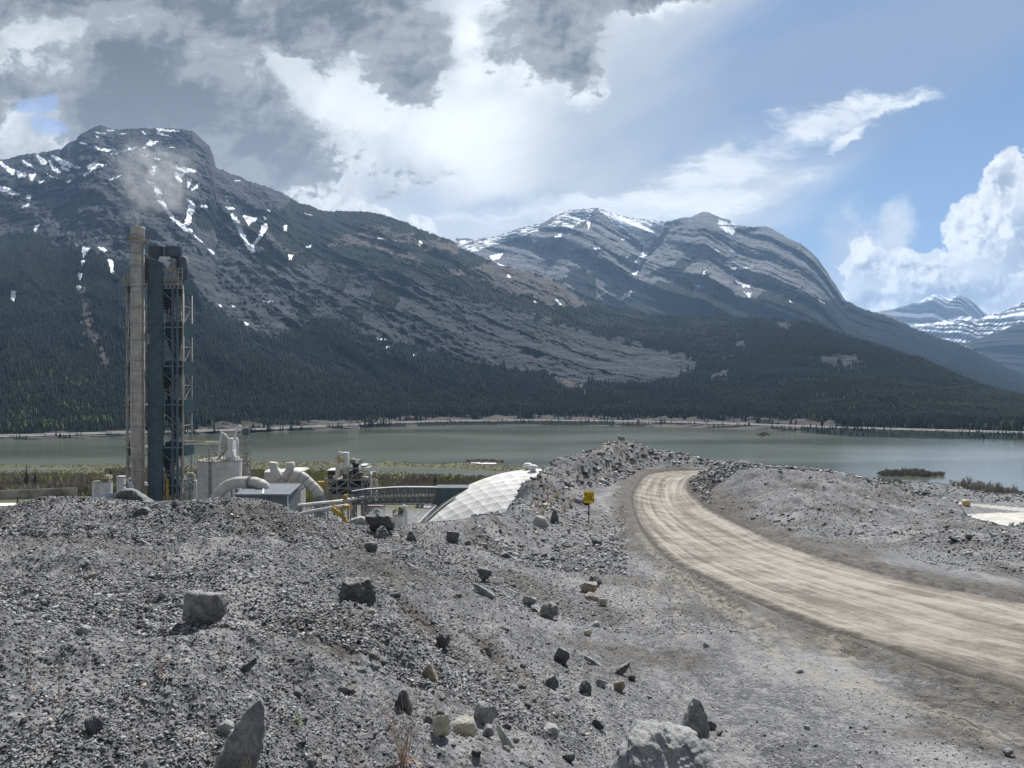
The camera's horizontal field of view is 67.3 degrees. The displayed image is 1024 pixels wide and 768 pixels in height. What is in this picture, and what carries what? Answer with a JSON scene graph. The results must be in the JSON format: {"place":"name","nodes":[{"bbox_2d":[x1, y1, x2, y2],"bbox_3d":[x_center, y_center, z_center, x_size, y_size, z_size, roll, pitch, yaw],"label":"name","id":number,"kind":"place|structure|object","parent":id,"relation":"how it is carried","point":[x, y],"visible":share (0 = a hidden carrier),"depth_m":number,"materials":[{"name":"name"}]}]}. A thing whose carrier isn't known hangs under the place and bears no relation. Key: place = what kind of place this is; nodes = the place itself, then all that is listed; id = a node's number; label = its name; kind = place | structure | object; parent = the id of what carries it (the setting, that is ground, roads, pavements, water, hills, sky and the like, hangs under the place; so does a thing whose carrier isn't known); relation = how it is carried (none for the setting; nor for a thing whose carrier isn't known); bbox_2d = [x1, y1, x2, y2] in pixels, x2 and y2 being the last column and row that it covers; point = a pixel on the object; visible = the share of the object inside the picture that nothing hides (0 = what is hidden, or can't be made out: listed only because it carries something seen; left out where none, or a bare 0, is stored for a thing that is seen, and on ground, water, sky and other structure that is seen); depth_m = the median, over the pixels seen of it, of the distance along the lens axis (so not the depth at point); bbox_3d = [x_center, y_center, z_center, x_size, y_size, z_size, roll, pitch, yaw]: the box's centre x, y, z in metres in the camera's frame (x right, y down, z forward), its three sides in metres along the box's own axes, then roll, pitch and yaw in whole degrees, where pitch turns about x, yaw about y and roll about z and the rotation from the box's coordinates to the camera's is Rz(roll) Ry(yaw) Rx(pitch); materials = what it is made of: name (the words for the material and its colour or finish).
{"place":"outdoors","nodes":[
{"label":"outdoors","id":0,"kind":"place"},
{"bbox_2d":[116,475,125,491],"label":"square bin","id":1,"kind":"object","parent":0,"point":[120,481],"visible":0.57,"depth_m":344.00,"materials":[{"name":"metal"}]},
{"bbox_2d":[0,440,1023,767],"bbox_3d":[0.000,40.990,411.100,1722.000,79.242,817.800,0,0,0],"label":"ground","id":2,"kind":"structure","parent":0,"point":[774,638],"depth_m":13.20,"materials":[{"name":"grey gravel"}]},
{"bbox_2d":[22,621,44,691],"bbox_3d":[-3.442,1.931,5.515,0.118,0.516,0.153,0,0,0],"label":"dry weed","id":3,"kind":"object","parent":2,"relation":"on","point":[30,662],"visible":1,"depth_m":5.52,"materials":[{"name":"brown plant"}]},
{"bbox_2d":[0,487,76,498],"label":"long concrete wall","id":4,"kind":"structure","parent":2,"relation":"on","point":[20,494],"depth_m":482.91,"materials":[{"name":"grey concrete"}]},
{"bbox_2d":[76,625,91,634],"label":"rock","id":5,"kind":"object","parent":2,"relation":"on","point":[84,629],"visible":0.97,"depth_m":6.75,"materials":[{"name":"stone"}]},
{"bbox_2d":[83,572,97,580],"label":"rock","id":6,"kind":"object","parent":2,"relation":"on","point":[91,575],"visible":0.69,"depth_m":11.18,"materials":[{"name":"beige stone"}]},
{"bbox_2d":[84,715,103,734],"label":"boulder","id":7,"kind":"object","parent":2,"relation":"on","point":[94,724],"visible":1,"depth_m":5.06,"materials":[{"name":"stone"}]},
{"bbox_2d":[92,478,100,495],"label":"tank","id":8,"kind":"object","parent":2,"relation":"on","point":[96,486],"visible":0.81,"depth_m":350.28,"materials":[{"name":"white metal"}]},
{"bbox_2d":[89,492,117,498],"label":"conveyor tube","id":9,"kind":"object","parent":2,"relation":"on","point":[110,495],"visible":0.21,"depth_m":299.95,"materials":[{"name":"metal"}]},
{"bbox_2d":[101,474,112,493],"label":"tank","id":10,"kind":"object","parent":2,"relation":"on","point":[106,483],"visible":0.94,"depth_m":348.11,"materials":[{"name":"grey metal"}]},
{"bbox_2d":[113,488,153,501],"bbox_3d":[-12.251,3.633,24.814,1.374,0.566,0.695,0,0,0],"label":"boulder","id":11,"kind":"object","parent":2,"relation":"on","point":[130,494],"visible":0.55,"depth_m":24.60,"materials":[{"name":"stone"}]},
{"bbox_2d":[127,226,148,493],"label":"smokestack","id":12,"kind":"object","parent":2,"relation":"on","point":[137,241],"visible":0.98,"depth_m":315.77,"materials":[{"name":"concrete"}]},
{"bbox_2d":[132,507,151,517],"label":"boulder","id":13,"kind":"object","parent":2,"relation":"on","point":[142,511],"visible":0.66,"depth_m":20.55,"materials":[{"name":"stone"}]},
{"bbox_2d":[143,756,160,767],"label":"boulder","id":14,"kind":"object","parent":2,"relation":"on","point":[149,762],"visible":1,"depth_m":4.87,"materials":[{"name":"stone"}]},
{"bbox_2d":[121,245,193,500],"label":"preheater tower","id":15,"kind":"structure","parent":2,"relation":"on","point":[163,294],"depth_m":320.40,"materials":[{"name":"metal"}]},
{"bbox_2d":[156,651,172,678],"bbox_3d":[-2.619,2.107,5.791,0.116,0.192,0.121,0,0,0],"label":"dry weed","id":16,"kind":"object","parent":2,"relation":"on","point":[158,672],"visible":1,"depth_m":5.79,"materials":[{"name":"grey plant"}]},
{"bbox_2d":[171,499,179,507],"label":"boulder","id":17,"kind":"object","parent":2,"relation":"on","point":[175,503],"visible":0.84,"depth_m":21.20,"materials":[{"name":"stone"}]},
{"bbox_2d":[179,472,196,500],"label":"pipe rack","id":18,"kind":"object","parent":2,"relation":"on","point":[188,493],"visible":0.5,"depth_m":308.77,"materials":[{"name":"metal"}]},
{"bbox_2d":[184,439,218,456],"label":"conveyor bridge","id":19,"kind":"structure","parent":2,"relation":"on","point":[207,443],"depth_m":305.00,"materials":[{"name":"metal"}]},
{"bbox_2d":[182,590,228,624],"bbox_3d":[-3.308,2.429,8.313,0.442,0.412,0.332,0,0,0],"label":"boulder","id":20,"kind":"object","parent":2,"relation":"on","point":[206,608],"visible":0.96,"depth_m":8.19,"materials":[{"name":"grey stone"}]},
{"bbox_2d":[196,425,242,499],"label":"storage silo","id":21,"kind":"object","parent":2,"relation":"on","point":[213,473],"visible":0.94,"depth_m":293.80,"materials":[{"name":"metal"}]},
{"bbox_2d":[216,719,233,733],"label":"rock","id":22,"kind":"object","parent":2,"relation":"on","point":[225,726],"visible":0.97,"depth_m":5.61,"materials":[{"name":"stone"}]},
{"bbox_2d":[213,699,265,767],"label":"boulder","id":23,"kind":"object","parent":2,"relation":"on","point":[252,726],"visible":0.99,"depth_m":5.09,"materials":[{"name":"stone"}]},
{"bbox_2d":[241,420,250,488],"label":"bucket elevator tower","id":24,"kind":"structure","parent":2,"relation":"on","point":[245,431],"depth_m":308.80,"materials":[{"name":"grey metal"}]},
{"bbox_2d":[240,657,256,672],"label":"rock","id":25,"kind":"object","parent":2,"relation":"on","point":[247,666],"visible":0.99,"depth_m":6.54,"materials":[{"name":"stone"}]},
{"bbox_2d":[0,461,521,503],"bbox_3d":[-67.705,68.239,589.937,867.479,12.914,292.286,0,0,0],"label":"budding trees","id":26,"kind":"object","parent":2,"relation":"on","point":[317,475],"visible":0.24,"depth_m":556.60,"materials":[{"name":"green plant"}]},
{"bbox_2d":[234,484,300,512],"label":"fan house","id":27,"kind":"structure","parent":2,"relation":"on","point":[288,496],"depth_m":235.53,"materials":[{"name":"metal"}]},
{"bbox_2d":[210,476,269,497],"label":"curved duct","id":28,"kind":"object","parent":27,"relation":"attached to","point":[223,489],"visible":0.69,"depth_m":242.89,"materials":[{"name":"white metal"}]},
{"bbox_2d":[264,462,308,514],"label":"dust filter house","id":29,"kind":"structure","parent":2,"relation":"on","point":[274,474],"depth_m":258.28,"materials":[{"name":"white metal"}]},
{"bbox_2d":[293,470,325,519],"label":"elbow duct","id":30,"kind":"object","parent":29,"relation":"attached to","point":[310,484],"visible":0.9,"depth_m":254.47,"materials":[{"name":"white metal"}]},
{"bbox_2d":[293,686,302,696],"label":"loose rock","id":31,"kind":"object","parent":2,"relation":"on","point":[298,691],"visible":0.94,"depth_m":6.56,"materials":[{"name":"stone"}]},
{"bbox_2d":[308,735,332,767],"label":"dry weed","id":32,"kind":"object","parent":2,"relation":"on","point":[319,753],"visible":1,"depth_m":5.26,"materials":[{"name":"grey plant"}]},
{"bbox_2d":[332,494,350,521],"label":"yellow stair tower","id":33,"kind":"structure","parent":2,"relation":"on","point":[340,514],"depth_m":237.55,"materials":[{"name":"metal"}]},
{"bbox_2d":[317,451,371,521],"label":"process frame","id":34,"kind":"object","parent":2,"relation":"on","point":[340,484],"visible":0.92,"depth_m":265.50,"materials":[{"name":"metal"}]},
{"bbox_2d":[338,577,375,607],"bbox_3d":[-2.269,3.097,11.303,0.554,0.546,0.425,0,0,-16],"label":"boulder","id":35,"kind":"object","parent":2,"relation":"on","point":[360,590],"visible":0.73,"depth_m":11.17,"materials":[{"name":"stone"}]},
{"bbox_2d":[347,516,368,525],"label":"boulder","id":36,"kind":"object","parent":2,"relation":"on","point":[359,520],"visible":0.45,"depth_m":25.93,"materials":[{"name":"stone"}]},
{"bbox_2d":[298,494,434,519],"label":"long pipe conveyor","id":37,"kind":"object","parent":2,"relation":"on","point":[319,509],"visible":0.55,"depth_m":246.97,"materials":[{"name":"grey metal"}]},
{"bbox_2d":[364,541,376,552],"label":"boulder","id":38,"kind":"object","parent":2,"relation":"on","point":[370,547],"visible":0.96,"depth_m":16.49,"materials":[{"name":"stone"}]},
{"bbox_2d":[369,649,378,658],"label":"loose rock","id":39,"kind":"object","parent":2,"relation":"on","point":[374,653],"visible":0.99,"depth_m":7.98,"materials":[{"name":"stone"}]},
{"bbox_2d":[368,468,380,500],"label":"tank","id":40,"kind":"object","parent":2,"relation":"on","point":[372,474],"depth_m":270.89,"materials":[{"name":"metal"}]},
{"bbox_2d":[367,505,386,525],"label":"ribbed tank","id":41,"kind":"object","parent":2,"relation":"on","point":[370,508],"visible":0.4,"depth_m":259.69,"materials":[{"name":"white metal"}]},
{"bbox_2d":[365,508,394,530],"bbox_3d":[-4.140,4.341,24.399,0.923,0.786,0.572,0,0,19],"label":"boulder","id":42,"kind":"object","parent":2,"relation":"on","point":[375,518],"visible":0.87,"depth_m":24.23,"materials":[{"name":"stone"}]},
{"bbox_2d":[375,525,389,538],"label":"boulder","id":43,"kind":"object","parent":2,"relation":"on","point":[381,532],"visible":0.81,"depth_m":23.53,"materials":[{"name":"stone"}]},
{"bbox_2d":[351,486,436,518],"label":"conveyor gallery","id":44,"kind":"object","parent":2,"relation":"on","point":[405,501],"visible":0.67,"depth_m":256.89,"materials":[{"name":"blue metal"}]},
{"bbox_2d":[393,505,407,525],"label":"round bin","id":45,"kind":"object","parent":2,"relation":"on","point":[400,516],"visible":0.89,"depth_m":226.16,"materials":[{"name":"white metal"}]},
{"bbox_2d":[374,682,428,767],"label":"dry weed","id":46,"kind":"object","parent":2,"relation":"on","point":[405,760],"visible":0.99,"depth_m":5.89,"materials":[{"name":"brown plant"}]},
{"bbox_2d":[394,688,412,714],"bbox_3d":[-1.026,2.984,7.253,0.185,0.227,0.139,0,0,0],"label":"rock","id":47,"kind":"object","parent":2,"relation":"on","point":[404,700],"visible":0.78,"depth_m":7.21,"materials":[{"name":"stone"}]},
{"bbox_2d":[406,530,417,541],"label":"boulder","id":48,"kind":"object","parent":2,"relation":"on","point":[411,536],"visible":0.86,"depth_m":24.20,"materials":[{"name":"stone"}]},
{"bbox_2d":[423,662,438,683],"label":"rock","id":49,"kind":"object","parent":2,"relation":"on","point":[428,672],"visible":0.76,"depth_m":8.43,"materials":[{"name":"beige stone"}]},
{"bbox_2d":[427,663,440,722],"bbox_3d":[-0.676,2.682,6.587,0.210,0.592,0.131,0,0,-44],"label":"dry weed","id":50,"kind":"object","parent":2,"relation":"on","point":[434,708],"visible":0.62,"depth_m":6.58,"materials":[{"name":"brown plant"}]},
{"bbox_2d":[432,714,450,736],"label":"rock","id":51,"kind":"object","parent":2,"relation":"on","point":[441,725],"visible":0.98,"depth_m":6.36,"materials":[{"name":"grey stone"}]},
{"bbox_2d":[436,633,449,647],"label":"rock","id":52,"kind":"object","parent":2,"relation":"on","point":[442,640],"visible":1,"depth_m":9.66,"materials":[{"name":"stone"}]},
{"bbox_2d":[446,531,458,544],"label":"boulder","id":53,"kind":"object","parent":2,"relation":"on","point":[452,537],"visible":0.91,"depth_m":25.12,"materials":[{"name":"stone"}]},
{"bbox_2d":[452,715,476,737],"bbox_3d":[-0.423,3.106,6.939,0.225,0.204,0.192,0,0,0],"label":"rock","id":54,"kind":"object","parent":2,"relation":"on","point":[464,726],"visible":0.92,"depth_m":6.88,"materials":[{"name":"beige stone"}]},
{"bbox_2d":[472,749,481,757],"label":"loose rock","id":55,"kind":"object","parent":2,"relation":"on","point":[476,752],"visible":1,"depth_m":6.25,"materials":[{"name":"stone"}]},
{"bbox_2d":[417,463,541,522],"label":"storage dome","id":56,"kind":"structure","parent":2,"relation":"on","point":[493,493],"depth_m":246.50,"materials":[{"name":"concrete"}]},
{"bbox_2d":[435,485,468,504],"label":"dome portal","id":57,"kind":"object","parent":56,"relation":"on","point":[444,493],"visible":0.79,"depth_m":257.00,"materials":[{"name":"blue metal"}]},
{"bbox_2d":[473,583,495,598],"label":"boulder","id":58,"kind":"object","parent":2,"relation":"on","point":[484,591],"visible":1,"depth_m":16.91,"materials":[{"name":"grey stone"}]},
{"bbox_2d":[477,566,491,580],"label":"boulder","id":59,"kind":"object","parent":2,"relation":"on","point":[484,573],"visible":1,"depth_m":18.95,"materials":[{"name":"stone"}]},
{"bbox_2d":[474,701,497,724],"bbox_3d":[-0.266,3.383,7.916,0.249,0.247,0.168,0,0,0],"label":"rock","id":60,"kind":"object","parent":2,"relation":"on","point":[485,713],"visible":0.98,"depth_m":7.87,"materials":[{"name":"stone"}]},
{"bbox_2d":[481,724,493,736],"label":"rock","id":61,"kind":"object","parent":2,"relation":"on","point":[488,729],"visible":0.97,"depth_m":7.21,"materials":[{"name":"grey stone"}]},
{"bbox_2d":[496,724,514,748],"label":"rock","id":62,"kind":"object","parent":2,"relation":"on","point":[505,739],"visible":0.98,"depth_m":7.47,"materials":[{"name":"stone"}]},
{"bbox_2d":[0,461,1023,503],"bbox_3d":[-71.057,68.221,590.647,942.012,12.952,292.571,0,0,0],"label":"willow brush","id":63,"kind":"object","parent":2,"relation":"on","point":[82,483],"visible":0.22,"depth_m":537.37,"materials":[{"name":"green plant"}]},
{"bbox_2d":[522,596,536,605],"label":"boulder","id":64,"kind":"object","parent":2,"relation":"on","point":[529,600],"visible":0.96,"depth_m":17.60,"materials":[{"name":"grey stone"}]},
{"bbox_2d":[533,515,548,527],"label":"boulder","id":65,"kind":"object","parent":2,"relation":"on","point":[540,521],"visible":0.85,"depth_m":41.14,"materials":[{"name":"stone"}]},
{"bbox_2d":[539,601,558,619],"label":"boulder","id":66,"kind":"object","parent":2,"relation":"on","point":[549,609],"visible":0.98,"depth_m":17.00,"materials":[{"name":"grey stone"}]},
{"bbox_2d":[542,675,558,689],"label":"rock","id":67,"kind":"object","parent":2,"relation":"on","point":[551,682],"visible":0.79,"depth_m":10.62,"materials":[{"name":"stone"}]},
{"bbox_2d":[544,722,558,738],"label":"rock","id":68,"kind":"object","parent":2,"relation":"on","point":[551,727],"visible":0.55,"depth_m":8.29,"materials":[{"name":"stone"}]},
{"bbox_2d":[550,509,558,523],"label":"boulder","id":69,"kind":"object","parent":2,"relation":"on","point":[554,518],"visible":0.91,"depth_m":44.08,"materials":[{"name":"stone"}]},
{"bbox_2d":[553,647,569,665],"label":"rock","id":70,"kind":"object","parent":2,"relation":"on","point":[561,655],"visible":0.98,"depth_m":12.62,"materials":[{"name":"stone"}]},
{"bbox_2d":[562,751,574,762],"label":"rock","id":71,"kind":"object","parent":2,"relation":"on","point":[569,757],"visible":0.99,"depth_m":7.88,"materials":[{"name":"stone"}]},
{"bbox_2d":[579,680,591,695],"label":"rock","id":72,"kind":"object","parent":2,"relation":"on","point":[585,686],"visible":0.9,"depth_m":11.13,"materials":[{"name":"stone"}]},
{"bbox_2d":[579,581,597,592],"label":"boulder","id":73,"kind":"object","parent":2,"relation":"on","point":[586,587],"visible":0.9,"depth_m":21.96,"materials":[{"name":"beige stone"}]},
{"bbox_2d":[584,491,593,523],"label":"road sign","id":74,"kind":"object","parent":2,"relation":"on","point":[588,497],"visible":1,"depth_m":48.45,"materials":[{"name":"yellow metal"}]},
{"bbox_2d":[584,655,601,666],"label":"rock","id":75,"kind":"object","parent":2,"relation":"on","point":[592,661],"visible":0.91,"depth_m":13.56,"materials":[{"name":"grey stone"}]},
{"bbox_2d":[585,592,600,600],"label":"boulder","id":76,"kind":"object","parent":2,"relation":"on","point":[591,596],"visible":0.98,"depth_m":20.84,"materials":[{"name":"beige stone"}]},
{"bbox_2d":[589,576,601,586],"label":"boulder","id":77,"kind":"object","parent":2,"relation":"on","point":[596,579],"visible":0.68,"depth_m":23.41,"materials":[{"name":"stone"}]},
{"bbox_2d":[592,536,601,545],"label":"boulder","id":78,"kind":"object","parent":2,"relation":"on","point":[596,540],"visible":0.79,"depth_m":36.70,"materials":[{"name":"stone"}]},
{"bbox_2d":[591,719,603,728],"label":"rock","id":79,"kind":"object","parent":2,"relation":"on","point":[598,723],"visible":0.98,"depth_m":9.47,"materials":[{"name":"stone"}]},
{"bbox_2d":[595,679,605,687],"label":"rock","id":80,"kind":"object","parent":2,"relation":"on","point":[600,683],"visible":0.98,"depth_m":11.72,"materials":[{"name":"stone"}]},
{"bbox_2d":[613,681,625,691],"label":"rock","id":81,"kind":"object","parent":2,"relation":"on","point":[619,686],"visible":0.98,"depth_m":11.77,"materials":[{"name":"beige stone"}]},
{"bbox_2d":[611,661,629,674],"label":"rock","id":82,"kind":"object","parent":2,"relation":"on","point":[621,669],"visible":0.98,"depth_m":13.14,"materials":[{"name":"stone"}]},
{"bbox_2d":[607,719,719,767],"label":"boulder","id":83,"kind":"object","parent":2,"relation":"on","point":[651,743],"visible":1,"depth_m":7.82,"materials":[{"name":"stone"}]},
{"bbox_2d":[675,724,697,736],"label":"rock","id":84,"kind":"object","parent":83,"relation":"on","point":[686,728],"visible":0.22,"depth_m":8.17,"materials":[{"name":"stone"}]},
{"bbox_2d":[682,697,709,737],"bbox_3d":[2.573,4.708,10.816,0.423,0.628,0.330,0,0,0],"label":"boulder","id":85,"kind":"object","parent":2,"relation":"on","point":[695,717],"visible":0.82,"depth_m":10.72,"materials":[{"name":"grey stone"}]},
{"bbox_2d":[960,481,983,490],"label":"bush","id":86,"kind":"object","parent":2,"relation":"on","point":[971,485],"visible":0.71,"depth_m":461.60,"materials":[{"name":"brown plant"}]},
{"bbox_2d":[981,482,995,492],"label":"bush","id":87,"kind":"object","parent":2,"relation":"on","point":[991,489],"visible":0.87,"depth_m":461.38,"materials":[{"name":"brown plant"}]},
{"bbox_2d":[1003,747,1012,755],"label":"rock","id":88,"kind":"object","parent":2,"relation":"on","point":[1007,751],"visible":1,"depth_m":9.84,"materials":[{"name":"grey stone"}]},
{"bbox_2d":[0,125,1023,440],"bbox_3d":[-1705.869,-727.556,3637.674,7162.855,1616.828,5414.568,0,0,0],"label":"mountain","id":89,"kind":"structure","parent":0,"point":[158,183],"depth_m":3070.04,"materials":[{"name":"grey stone"}]},
{"bbox_2d":[0,173,1023,438],"bbox_3d":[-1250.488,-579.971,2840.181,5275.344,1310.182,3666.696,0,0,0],"label":"mountain forest","id":90,"kind":"object","parent":89,"relation":"on","point":[876,395],"visible":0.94,"depth_m":1871.89,"materials":[{"name":"green plant"}]},
{"bbox_2d":[0,359,1023,431],"bbox_3d":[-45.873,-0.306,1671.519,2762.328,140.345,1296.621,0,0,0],"label":"aspen grove","id":91,"kind":"object","parent":89,"relation":"on","point":[83,417],"visible":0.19,"depth_m":1330.68,"materials":[{"name":"green plant"}]},
{"bbox_2d":[0,425,1023,492],"bbox_3d":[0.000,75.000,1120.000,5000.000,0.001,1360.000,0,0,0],"label":"lake","id":92,"kind":"structure","parent":0,"point":[994,461],"depth_m":894.93,"materials":[{"name":"liquid"}]},
{"bbox_2d":[0,0,1023,314],"label":"sky","id":93,"kind":"structure","parent":0,"point":[884,139],"materials":[{"name":"blue"}]},
{"bbox_2d":[0,420,1023,436],"bbox_3d":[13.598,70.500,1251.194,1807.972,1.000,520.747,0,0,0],"label":"highway","id":94,"kind":"structure","parent":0,"point":[470,420],"depth_m":1238.51,"materials":[{"name":"grey asphalt"}]},
{"bbox_2d":[449,208,1004,383],"bbox_3d":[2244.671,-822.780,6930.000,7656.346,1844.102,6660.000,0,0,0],"label":"mountain","id":95,"kind":"structure","parent":0,"point":[730,259],"depth_m":6268.86,"materials":[{"name":"stone"}]},
{"bbox_2d":[562,215,1023,393],"bbox_3d":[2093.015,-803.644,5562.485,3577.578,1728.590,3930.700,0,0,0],"label":"forest","id":96,"kind":"object","parent":95,"relation":"on","point":[1015,383],"visible":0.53,"depth_m":5290.92,"materials":[{"name":"green plant"}]},
{"bbox_2d":[631,470,1023,693],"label":"haul road","id":97,"kind":"structure","parent":0,"point":[977,636],"depth_m":22.30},
{"bbox_2d":[882,474,943,476],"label":"island","id":98,"kind":"structure","parent":0,"point":[911,475],"depth_m":626.72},
{"bbox_2d":[877,467,945,475],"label":"island brush","id":99,"kind":"object","parent":98,"relation":"on","point":[910,472],"visible":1,"depth_m":628.50,"materials":[{"name":"green plant"}]},
{"bbox_2d":[878,294,986,325],"bbox_3d":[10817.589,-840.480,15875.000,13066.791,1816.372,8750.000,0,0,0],"label":"mountain","id":100,"kind":"structure","parent":0,"point":[935,308],"depth_m":14573.40,"materials":[{"name":"grey stone"}]},
{"bbox_2d":[911,301,1023,343],"bbox_3d":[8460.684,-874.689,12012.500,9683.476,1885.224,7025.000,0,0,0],"label":"snowy mountain","id":101,"kind":"structure","parent":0,"point":[962,329],"depth_m":10941.21,"materials":[{"name":"white snow"}]},
{"bbox_2d":[961,323,1023,373],"bbox_3d":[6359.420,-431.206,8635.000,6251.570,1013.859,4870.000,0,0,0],"label":"mountain","id":102,"kind":"structure","parent":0,"point":[1004,347],"depth_m":7558.30,"materials":[{"name":"stone"}]},
{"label":"island","id":103,"kind":"structure","parent":0,"visible":0},
{"bbox_2d":[465,458,503,462],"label":"island brush","id":104,"kind":"object","parent":103,"relation":"on","point":[485,460],"visible":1,"depth_m":730.86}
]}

